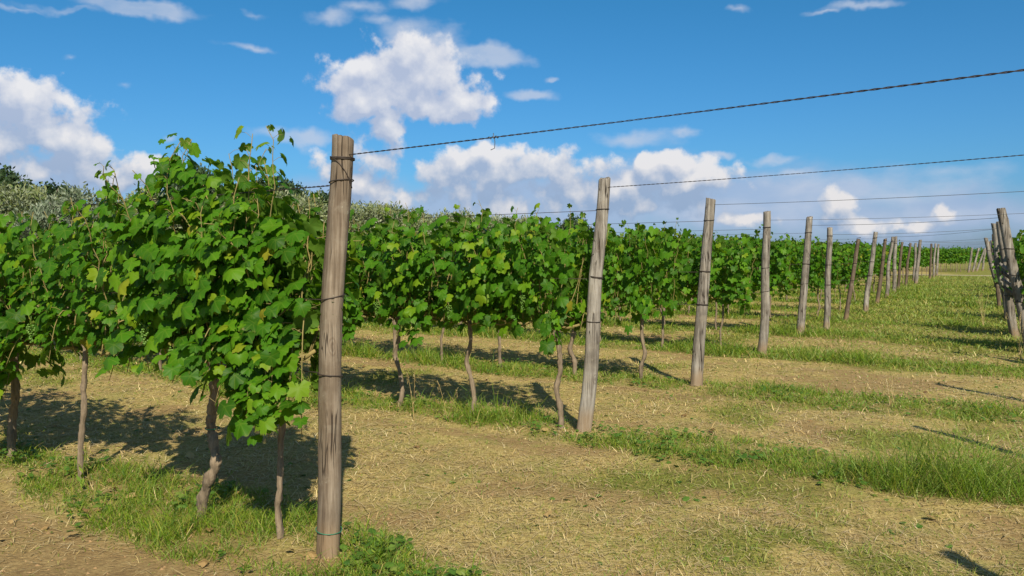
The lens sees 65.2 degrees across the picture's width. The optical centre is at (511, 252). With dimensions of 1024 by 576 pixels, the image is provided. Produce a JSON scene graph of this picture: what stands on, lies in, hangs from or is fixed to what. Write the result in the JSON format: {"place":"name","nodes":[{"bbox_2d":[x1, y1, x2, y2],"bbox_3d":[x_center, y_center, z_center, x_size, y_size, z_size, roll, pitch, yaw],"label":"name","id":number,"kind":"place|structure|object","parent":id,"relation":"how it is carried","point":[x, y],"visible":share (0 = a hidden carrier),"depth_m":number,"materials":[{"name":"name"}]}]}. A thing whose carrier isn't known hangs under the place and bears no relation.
{"place":"outdoors","nodes":[
{"label":"outdoors","id":0,"kind":"place"},
{"bbox_2d":[0,260,1023,575],"bbox_3d":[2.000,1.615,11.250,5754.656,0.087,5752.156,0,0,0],"label":"ground","id":1,"kind":"structure","parent":0,"point":[26,558],"depth_m":6.04,"materials":[{"name":"soil"}]},
{"bbox_2d":[0,226,21,297],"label":"grapevine","id":2,"kind":"object","parent":1,"relation":"on","point":[3,230],"visible":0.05,"depth_m":6.59,"materials":[{"name":"green plant"}]},
{"bbox_2d":[0,180,73,236],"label":"olive tree","id":3,"kind":"object","parent":1,"relation":"on","point":[31,196],"visible":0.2,"depth_m":32.95,"materials":[{"name":"green plant"}]},
{"bbox_2d":[0,163,90,207],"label":"broadleaf tree","id":4,"kind":"object","parent":1,"relation":"on","point":[6,174],"visible":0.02,"depth_m":60.02,"materials":[{"name":"green plant"}]},
{"bbox_2d":[0,211,100,459],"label":"grapevine","id":5,"kind":"object","parent":1,"relation":"on","point":[11,318],"visible":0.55,"depth_m":6.03,"materials":[{"name":"green plant"}]},
{"bbox_2d":[11,232,91,309],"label":"grapevine","id":6,"kind":"object","parent":1,"relation":"on","point":[24,239],"visible":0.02,"depth_m":12.10,"materials":[{"name":"green plant"}]},
{"bbox_2d":[6,180,136,238],"bbox_3d":[-17.257,-0.498,31.620,4.450,4.624,4.587,0,0,0],"label":"olive tree","id":7,"kind":"object","parent":1,"relation":"on","point":[49,208],"visible":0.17,"depth_m":30.79,"materials":[{"name":"green plant"}]},
{"bbox_2d":[0,194,159,479],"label":"grapevine","id":8,"kind":"object","parent":1,"relation":"on","point":[51,321],"visible":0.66,"depth_m":5.48,"materials":[{"name":"green plant"}]},
{"bbox_2d":[49,216,115,359],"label":"grapevine","id":9,"kind":"object","parent":1,"relation":"on","point":[79,241],"visible":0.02,"depth_m":11.70,"materials":[{"name":"green plant"}]},
{"bbox_2d":[76,447,88,492],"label":"tall weed","id":10,"kind":"object","parent":1,"relation":"on","point":[82,482],"visible":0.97,"depth_m":5.38,"materials":[{"name":"green plant"}]},
{"bbox_2d":[72,223,147,355],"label":"grapevine","id":11,"kind":"object","parent":1,"relation":"on","point":[99,251],"depth_m":11.12,"materials":[{"name":"green plant"}]},
{"bbox_2d":[91,184,181,232],"bbox_3d":[-17.701,-0.830,37.588,6.350,5.348,5.387,0,0,-36],"label":"olive tree","id":12,"kind":"object","parent":1,"relation":"on","point":[154,197],"visible":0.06,"depth_m":37.15,"materials":[{"name":"green plant"}]},
{"bbox_2d":[111,241,161,369],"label":"grapevine","id":13,"kind":"object","parent":1,"relation":"on","point":[160,364],"visible":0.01,"depth_m":10.70,"materials":[{"name":"green plant"}]},
{"bbox_2d":[168,162,222,199],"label":"broadleaf tree","id":14,"kind":"object","parent":1,"relation":"on","point":[202,170],"visible":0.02,"depth_m":63.56,"materials":[{"name":"green plant"}]},
{"bbox_2d":[92,124,324,519],"bbox_3d":[-1.829,0.457,4.776,1.304,2.410,1.206,0,0,34],"label":"grapevine","id":15,"kind":"object","parent":1,"relation":"on","point":[185,260],"visible":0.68,"depth_m":4.56,"materials":[{"name":"green plant"}]},
{"bbox_2d":[217,175,297,198],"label":"broadleaf tree","id":16,"kind":"object","parent":1,"relation":"on","point":[260,181],"depth_m":64.17,"materials":[{"name":"green plant"}]},
{"bbox_2d":[222,187,326,234],"bbox_3d":[-11.905,-0.809,40.730,6.276,5.309,6.469,0,0,18],"label":"olive tree","id":17,"kind":"object","parent":1,"relation":"on","point":[304,204],"visible":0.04,"depth_m":39.83,"materials":[{"name":"green plant"}]},
{"bbox_2d":[196,177,363,538],"bbox_3d":[-1.289,0.619,4.366,0.859,2.056,0.884,0,0,34],"label":"grapevine","id":18,"kind":"object","parent":1,"relation":"on","point":[269,359],"visible":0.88,"depth_m":4.25,"materials":[{"name":"green plant"}]},
{"bbox_2d":[265,177,328,206],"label":"broadleaf tree","id":19,"kind":"object","parent":1,"relation":"on","point":[322,193],"visible":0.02,"depth_m":62.67,"materials":[{"name":"green plant"}]},
{"bbox_2d":[315,134,354,558],"bbox_3d":[-0.943,0.548,4.268,0.207,2.366,0.154,0,0,0],"label":"wooden post","id":20,"kind":"object","parent":1,"relation":"on","point":[328,531],"visible":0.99,"depth_m":4.22,"materials":[{"name":"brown wood"}]},
{"bbox_2d":[70,185,329,205],"bbox_3d":[-2.064,-0.352,5.031,2.730,0.032,0.009,0,0,34],"label":"trellis wire","id":21,"kind":"object","parent":20,"relation":"attached to","point":[242,192],"visible":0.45,"depth_m":4.56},
{"bbox_2d":[349,69,1023,154],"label":"overhead wire","id":22,"kind":"object","parent":20,"relation":"attached to","point":[944,80],"visible":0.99,"depth_m":3.03,"materials":[{"name":"metal"}]},
{"bbox_2d":[293,189,376,234],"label":"olive tree","id":23,"kind":"object","parent":1,"relation":"on","point":[325,210],"visible":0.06,"depth_m":41.88,"materials":[{"name":"green plant"}]},
{"bbox_2d":[304,224,383,340],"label":"grapevine","id":24,"kind":"object","parent":1,"relation":"on","point":[368,247],"visible":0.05,"depth_m":8.69,"materials":[{"name":"green plant"}]},
{"bbox_2d":[321,228,375,336],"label":"grapevine","id":25,"kind":"object","parent":1,"relation":"on","point":[361,233],"visible":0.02,"depth_m":12.80,"materials":[{"name":"green plant"}]},
{"bbox_2d":[326,200,406,233],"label":"olive tree","id":26,"kind":"object","parent":1,"relation":"on","point":[369,210],"visible":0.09,"depth_m":43.57,"materials":[{"name":"green plant"}]},
{"bbox_2d":[371,522,389,563],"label":"tall weed","id":27,"kind":"object","parent":1,"relation":"on","point":[378,550],"visible":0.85,"depth_m":4.04,"materials":[{"name":"green plant"}]},
{"bbox_2d":[358,236,427,357],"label":"grapevine","id":28,"kind":"object","parent":1,"relation":"on","point":[394,321],"visible":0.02,"depth_m":12.27,"materials":[{"name":"green plant"}]},
{"bbox_2d":[359,200,431,243],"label":"olive tree","id":29,"kind":"object","parent":1,"relation":"on","point":[415,223],"visible":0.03,"depth_m":46.42,"materials":[{"name":"green plant"}]},
{"bbox_2d":[342,203,471,405],"bbox_3d":[-1.138,0.571,8.351,1.330,2.167,1.112,0,0,34],"label":"grapevine","id":30,"kind":"object","parent":1,"relation":"on","point":[397,293],"visible":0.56,"depth_m":8.28,"materials":[{"name":"green plant"}]},
{"bbox_2d":[371,201,450,239],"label":"olive tree","id":31,"kind":"object","parent":1,"relation":"on","point":[428,223],"visible":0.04,"depth_m":48.72,"materials":[{"name":"green plant"}]},
{"bbox_2d":[404,207,461,230],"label":"olive tree","id":32,"kind":"object","parent":1,"relation":"on","point":[446,214],"visible":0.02,"depth_m":49.86,"materials":[{"name":"green plant"}]},
{"bbox_2d":[402,235,467,360],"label":"grapevine","id":33,"kind":"object","parent":1,"relation":"on","point":[443,328],"visible":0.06,"depth_m":11.75,"materials":[{"name":"green plant"}]},
{"bbox_2d":[427,207,490,235],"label":"olive tree","id":34,"kind":"object","parent":1,"relation":"on","point":[472,218],"visible":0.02,"depth_m":52.47,"materials":[{"name":"green plant"}]},
{"bbox_2d":[392,202,560,416],"bbox_3d":[-0.361,0.570,7.830,1.311,2.162,1.139,0,0,34],"label":"grapevine","id":35,"kind":"object","parent":1,"relation":"on","point":[462,295],"visible":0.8,"depth_m":7.75,"materials":[{"name":"green plant"}]},
{"bbox_2d":[477,214,509,232],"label":"olive tree","id":36,"kind":"object","parent":1,"relation":"on","point":[494,218],"visible":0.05,"depth_m":55.36,"materials":[{"name":"green plant"}]},
{"bbox_2d":[439,225,549,364],"bbox_3d":[-0.198,0.627,11.194,1.555,2.051,1.034,0,0,34],"label":"grapevine","id":37,"kind":"object","parent":1,"relation":"on","point":[499,337],"visible":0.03,"depth_m":11.18,"materials":[{"name":"green plant"}]},
{"bbox_2d":[0,336,1003,567],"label":"fallen leaves","id":38,"kind":"object","parent":1,"relation":"on","point":[311,554],"visible":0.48,"depth_m":4.98,"materials":[{"name":"brown plant"}]},
{"bbox_2d":[1,353,1008,575],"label":"earth clods","id":39,"kind":"object","parent":1,"relation":"on","point":[390,514],"visible":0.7,"depth_m":4.71,"materials":[{"name":"soil"}]},
{"bbox_2d":[0,275,1023,575],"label":"green grass","id":40,"kind":"structure","parent":1,"relation":"on","point":[984,475],"depth_m":5.97,"materials":[{"name":"plant"}]},
{"bbox_2d":[0,319,1023,575],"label":"broadleaf weeds","id":41,"kind":"object","parent":1,"relation":"on","point":[400,537],"visible":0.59,"depth_m":6.01,"materials":[{"name":"green plant"}]},
{"bbox_2d":[0,282,1023,575],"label":"dry straw","id":42,"kind":"object","parent":1,"relation":"on","point":[490,464],"visible":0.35,"depth_m":5.88,"materials":[{"name":"plant"}]},
{"bbox_2d":[496,214,540,236],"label":"olive tree","id":43,"kind":"object","parent":1,"relation":"on","point":[522,219],"visible":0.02,"depth_m":57.63,"materials":[{"name":"green plant"}]},
{"bbox_2d":[467,203,616,428],"bbox_3d":[0.259,0.589,7.440,1.242,2.110,0.953,0,0,34],"label":"grapevine","id":44,"kind":"object","parent":1,"relation":"on","point":[557,260],"visible":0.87,"depth_m":7.29,"materials":[{"name":"green plant"}]},
{"bbox_2d":[523,222,622,374],"bbox_3d":[0.797,0.629,10.586,1.406,2.072,1.017,0,0,34],"label":"grapevine","id":45,"kind":"object","parent":1,"relation":"on","point":[574,237],"visible":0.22,"depth_m":10.37,"materials":[{"name":"green plant"}]},
{"bbox_2d":[557,213,593,241],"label":"broadleaf tree","id":46,"kind":"object","parent":1,"relation":"on","point":[574,219],"visible":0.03,"depth_m":78.64,"materials":[{"name":"green plant"}]},
{"bbox_2d":[576,177,610,432],"bbox_3d":[0.730,0.513,7.152,0.326,2.402,0.155,0,0,-15],"label":"wooden post","id":47,"kind":"object","parent":1,"relation":"on","point":[589,388],"visible":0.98,"depth_m":7.10,"materials":[{"name":"grey wood"}]},
{"bbox_2d":[174,210,595,226],"bbox_3d":[-5.770,-0.364,11.515,15.759,0.038,0.005,0,0,33],"label":"trellis wire","id":48,"kind":"object","parent":47,"relation":"attached to","point":[469,215],"visible":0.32,"depth_m":7.82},
{"bbox_2d":[608,155,1022,187],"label":"overhead wire","id":49,"kind":"object","parent":47,"relation":"attached to","point":[827,171],"visible":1,"depth_m":5.96,"materials":[{"name":"metal"}]},
{"bbox_2d":[582,227,639,341],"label":"grapevine","id":50,"kind":"object","parent":1,"relation":"on","point":[621,255],"visible":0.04,"depth_m":14.09,"materials":[{"name":"green plant"}]},
{"bbox_2d":[601,218,684,379],"bbox_3d":[1.631,0.607,9.955,1.071,2.097,0.889,0,0,34],"label":"grapevine","id":51,"kind":"object","parent":1,"relation":"on","point":[644,260],"visible":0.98,"depth_m":9.88,"materials":[{"name":"green plant"}]},
{"bbox_2d":[620,224,702,346],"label":"grapevine","id":52,"kind":"object","parent":1,"relation":"on","point":[687,242],"visible":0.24,"depth_m":13.48,"materials":[{"name":"green plant"}]},
{"bbox_2d":[644,232,692,324],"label":"grapevine","id":53,"kind":"object","parent":1,"relation":"on","point":[681,246],"visible":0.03,"depth_m":17.22,"materials":[{"name":"green plant"}]},
{"bbox_2d":[690,197,715,385],"bbox_3d":[2.295,0.522,9.611,0.321,2.381,0.149,0,0,-9],"label":"wooden post","id":54,"kind":"object","parent":1,"relation":"on","point":[697,367],"visible":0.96,"depth_m":9.56,"materials":[{"name":"grey wood"}]},
{"bbox_2d":[20,221,698,237],"bbox_3d":[-5.964,-0.366,15.152,19.998,0.039,0.005,0,0,34],"label":"trellis wire","id":55,"kind":"object","parent":54,"relation":"attached to","point":[555,225],"visible":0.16,"depth_m":10.26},
{"bbox_2d":[715,191,1023,204],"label":"overhead wire","id":56,"kind":"object","parent":54,"relation":"attached to","point":[876,198],"visible":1,"depth_m":8.51,"materials":[{"name":"metal"}]},
{"bbox_2d":[683,232,744,329],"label":"grapevine","id":57,"kind":"object","parent":1,"relation":"on","point":[718,254],"visible":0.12,"depth_m":16.56,"materials":[{"name":"green plant"}]},
{"bbox_2d":[682,234,760,346],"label":"grapevine","id":58,"kind":"object","parent":1,"relation":"on","point":[730,277],"visible":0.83,"depth_m":12.84,"materials":[{"name":"green plant"}]},
{"bbox_2d":[695,233,754,311],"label":"grapevine","id":59,"kind":"object","parent":1,"relation":"on","point":[746,236],"visible":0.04,"depth_m":20.04,"materials":[{"name":"green plant"}]},
{"bbox_2d":[757,211,770,353],"bbox_3d":[3.994,0.526,12.670,0.229,2.390,0.146,0,0,-11],"label":"wooden post","id":60,"kind":"object","parent":1,"relation":"on","point":[764,316],"visible":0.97,"depth_m":12.63,"materials":[{"name":"grey wood"}]},
{"bbox_2d":[812,213,1023,219],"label":"overhead wire","id":61,"kind":"object","parent":60,"relation":"attached to","point":[911,217],"visible":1,"depth_m":11.61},
{"bbox_2d":[735,224,796,300],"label":"grapevine","id":62,"kind":"object","parent":1,"relation":"on","point":[778,256],"visible":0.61,"depth_m":15.87,"materials":[{"name":"green plant"}]},
{"bbox_2d":[740,241,797,317],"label":"grapevine","id":63,"kind":"object","parent":1,"relation":"on","point":[793,267],"visible":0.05,"depth_m":19.35,"materials":[{"name":"green plant"}]},
{"bbox_2d":[782,236,823,295],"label":"grapevine","id":64,"kind":"object","parent":1,"relation":"on","point":[798,244],"visible":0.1,"depth_m":22.31,"materials":[{"name":"green plant"}]},
{"bbox_2d":[796,216,812,333],"bbox_3d":[5.748,0.492,15.725,0.349,2.433,0.161,0,0,-15],"label":"wooden post","id":65,"kind":"object","parent":1,"relation":"on","point":[801,317],"visible":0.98,"depth_m":15.67,"materials":[{"name":"grey wood"}]},
{"bbox_2d":[794,240,842,318],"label":"grapevine","id":66,"kind":"object","parent":1,"relation":"on","point":[816,257],"visible":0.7,"depth_m":18.90,"materials":[{"name":"green plant"}]},
{"bbox_2d":[823,227,832,328],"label":"wooden post","id":67,"kind":"object","parent":1,"relation":"on","point":[827,296],"visible":0.94,"depth_m":16.77,"materials":[{"name":"grey wood"}]},
{"bbox_2d":[833,228,995,234],"bbox_3d":[8.044,-0.427,16.121,3.081,0.098,0.006,0,0,27],"label":"overhead wire","id":68,"kind":"object","parent":67,"relation":"attached to","point":[901,233],"visible":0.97,"depth_m":16.23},
{"bbox_2d":[818,241,865,310],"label":"grapevine","id":69,"kind":"object","parent":1,"relation":"on","point":[845,272],"visible":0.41,"depth_m":21.72,"materials":[{"name":"green plant"}]},
{"bbox_2d":[843,237,860,320],"bbox_3d":[7.958,0.682,18.708,0.427,2.095,0.124,0,0,-4],"label":"wooden post","id":70,"kind":"object","parent":1,"relation":"on","point":[850,290],"visible":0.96,"depth_m":18.67,"materials":[{"name":"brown wood"}]},
{"bbox_2d":[838,240,873,301],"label":"grapevine","id":71,"kind":"object","parent":1,"relation":"on","point":[867,252],"visible":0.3,"depth_m":25.05,"materials":[{"name":"green plant"}]},
{"bbox_2d":[851,241,881,286],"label":"grapevine","id":72,"kind":"object","parent":1,"relation":"on","point":[876,266],"visible":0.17,"depth_m":28.18,"materials":[{"name":"green plant"}]},
{"bbox_2d":[863,232,877,311],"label":"wooden post","id":73,"kind":"object","parent":1,"relation":"on","point":[869,280],"visible":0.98,"depth_m":21.49,"materials":[{"name":"grey wood"}]},
{"bbox_2d":[859,242,889,292],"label":"grapevine","id":74,"kind":"object","parent":1,"relation":"on","point":[885,264],"visible":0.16,"depth_m":31.19,"materials":[{"name":"green plant"}]},
{"bbox_2d":[875,238,886,303],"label":"wooden post","id":75,"kind":"object","parent":1,"relation":"on","point":[878,293],"visible":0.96,"depth_m":24.99,"materials":[{"name":"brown wood"}]},
{"bbox_2d":[884,236,894,297],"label":"wooden post","id":76,"kind":"object","parent":1,"relation":"on","point":[888,268],"visible":0.94,"depth_m":27.98,"materials":[{"name":"grey wood"}]},
{"bbox_2d":[883,374,897,404],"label":"tall weed","id":77,"kind":"object","parent":1,"relation":"on","point":[890,401],"visible":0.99,"depth_m":8.35,"materials":[{"name":"plant"}]},
{"bbox_2d":[878,242,903,276],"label":"grapevine","id":78,"kind":"object","parent":1,"relation":"on","point":[897,256],"visible":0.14,"depth_m":37.14,"materials":[{"name":"green plant"}]},
{"bbox_2d":[892,236,896,291],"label":"wooden post","id":79,"kind":"object","parent":1,"relation":"on","point":[894,280],"visible":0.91,"depth_m":30.98,"materials":[{"name":"grey wood"}]},
{"bbox_2d":[896,242,902,288],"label":"wooden post","id":80,"kind":"object","parent":1,"relation":"on","point":[899,266],"visible":0.89,"depth_m":33.98,"materials":[{"name":"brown wood"}]},
{"bbox_2d":[896,242,913,283],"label":"grapevine","id":81,"kind":"object","parent":1,"relation":"on","point":[911,263],"visible":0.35,"depth_m":41.14,"materials":[{"name":"green plant"}]},
{"bbox_2d":[904,243,911,285],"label":"wooden post","id":82,"kind":"object","parent":1,"relation":"on","point":[907,265],"visible":0.88,"depth_m":36.98,"materials":[{"name":"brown wood"}]},
{"bbox_2d":[912,243,916,280],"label":"wooden post","id":83,"kind":"object","parent":1,"relation":"on","point":[915,256],"visible":0.75,"depth_m":44.98,"materials":[{"name":"grey wood"}]},
{"bbox_2d":[914,240,921,283],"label":"wooden post","id":84,"kind":"object","parent":1,"relation":"on","point":[917,264],"visible":0.91,"depth_m":40.97,"materials":[{"name":"grey wood"}]},
{"bbox_2d":[912,247,927,278],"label":"grapevine","id":85,"kind":"object","parent":1,"relation":"on","point":[923,261],"visible":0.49,"depth_m":49.23,"materials":[{"name":"green plant"}]},
{"bbox_2d":[916,446,936,474],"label":"tall weed","id":86,"kind":"object","parent":1,"relation":"on","point":[923,455],"visible":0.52,"depth_m":5.60,"materials":[{"name":"green plant"}]},
{"bbox_2d":[921,247,932,275],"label":"grapevine","id":87,"kind":"object","parent":1,"relation":"on","point":[928,256],"visible":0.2,"depth_m":52.04,"materials":[{"name":"green plant"}]},
{"bbox_2d":[929,244,932,278],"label":"wooden post","id":88,"kind":"object","parent":1,"relation":"on","point":[930,266],"visible":0.94,"depth_m":48.97,"materials":[{"name":"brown wood"}]},
{"bbox_2d":[932,243,936,276],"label":"wooden post","id":89,"kind":"object","parent":1,"relation":"on","point":[934,255],"visible":0.91,"depth_m":51.98,"materials":[{"name":"grey wood"}]},
{"bbox_2d":[935,244,939,275],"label":"wooden post","id":90,"kind":"object","parent":1,"relation":"on","point":[937,262],"visible":0.92,"depth_m":54.97,"materials":[{"name":"grey wood"}]},
{"bbox_2d":[935,248,950,271],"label":"grapevine","id":91,"kind":"object","parent":1,"relation":"on","point":[941,254],"visible":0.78,"depth_m":65.94,"materials":[{"name":"green plant"}]},
{"bbox_2d":[946,246,965,271],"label":"grapevine","id":92,"kind":"object","parent":1,"relation":"on","point":[955,252],"visible":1,"depth_m":65.43,"materials":[{"name":"green plant"}]},
{"bbox_2d":[951,245,969,271],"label":"grapevine","id":93,"kind":"object","parent":1,"relation":"on","point":[966,254],"visible":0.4,"depth_m":67.48,"materials":[{"name":"green plant"}]},
{"bbox_2d":[967,248,972,272],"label":"wooden post","id":94,"kind":"object","parent":1,"relation":"on","point":[969,264],"visible":0.94,"depth_m":64.99,"materials":[{"name":"grey wood"}]},
{"bbox_2d":[962,246,978,270],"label":"grapevine","id":95,"kind":"object","parent":1,"relation":"on","point":[974,254],"visible":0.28,"depth_m":71.92,"materials":[{"name":"green plant"}]},
{"bbox_2d":[971,248,979,271],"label":"wooden post","id":96,"kind":"object","parent":1,"relation":"on","point":[975,260],"visible":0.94,"depth_m":67.19,"materials":[{"name":"grey wood"}]},
{"bbox_2d":[984,238,1000,297],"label":"wooden post","id":97,"kind":"object","parent":1,"relation":"on","point":[988,252],"visible":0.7,"depth_m":27.82,"materials":[{"name":"grey wood"}]},
{"bbox_2d":[992,234,1001,307],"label":"wooden post","id":98,"kind":"object","parent":1,"relation":"on","point":[998,298],"visible":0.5,"depth_m":23.28,"materials":[{"name":"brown wood"}]},
{"bbox_2d":[991,223,1005,320],"bbox_3d":[11.767,0.516,19.248,0.430,2.469,0.166,0,0,16],"label":"wooden post","id":99,"kind":"object","parent":1,"relation":"on","point":[997,259],"visible":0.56,"depth_m":19.22,"materials":[{"name":"grey wood"}]},
{"bbox_2d":[996,221,1018,337],"bbox_3d":[9.517,0.569,15.353,0.399,2.356,0.166,0,0,31],"label":"wooden post","id":100,"kind":"object","parent":1,"relation":"on","point":[1010,306],"visible":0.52,"depth_m":15.30,"materials":[{"name":"grey wood"}]},
{"bbox_2d":[992,234,1023,282],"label":"grapevine","id":101,"kind":"object","parent":1,"relation":"on","point":[994,273],"visible":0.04,"depth_m":23.21,"materials":[{"name":"green plant"}]},
{"bbox_2d":[996,208,1023,344],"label":"wooden post","id":102,"kind":"object","parent":1,"relation":"on","point":[1011,262],"visible":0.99,"depth_m":12.95,"materials":[{"name":"grey wood"}]},
{"bbox_2d":[856,218,990,224],"bbox_3d":[6.920,-0.550,14.394,0.007,0.056,3.455,0,0,-38],"label":"overhead wire","id":103,"kind":"object","parent":102,"relation":"attached to","point":[920,222],"visible":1,"depth_m":14.07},
{"bbox_2d":[997,236,1023,289],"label":"grapevine","id":104,"kind":"object","parent":1,"relation":"on","point":[1018,254],"visible":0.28,"depth_m":15.17,"materials":[{"name":"green plant"}]},
{"bbox_2d":[1006,313,1023,359],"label":"tall weed","id":105,"kind":"object","parent":1,"relation":"on","point":[1019,334],"visible":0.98,"depth_m":12.21,"materials":[{"name":"plant"}]},
{"bbox_2d":[1014,229,1023,302],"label":"grapevine","id":106,"kind":"object","parent":1,"relation":"on","point":[1018,244],"visible":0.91,"depth_m":13.15,"materials":[{"name":"green plant"}]},
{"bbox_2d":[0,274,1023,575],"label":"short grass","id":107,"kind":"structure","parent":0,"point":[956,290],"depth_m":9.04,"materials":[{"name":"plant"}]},
{"bbox_2d":[0,0,1023,249],"label":"sky","id":108,"kind":"structure","parent":0,"point":[84,84],"materials":[{"name":"blue"}]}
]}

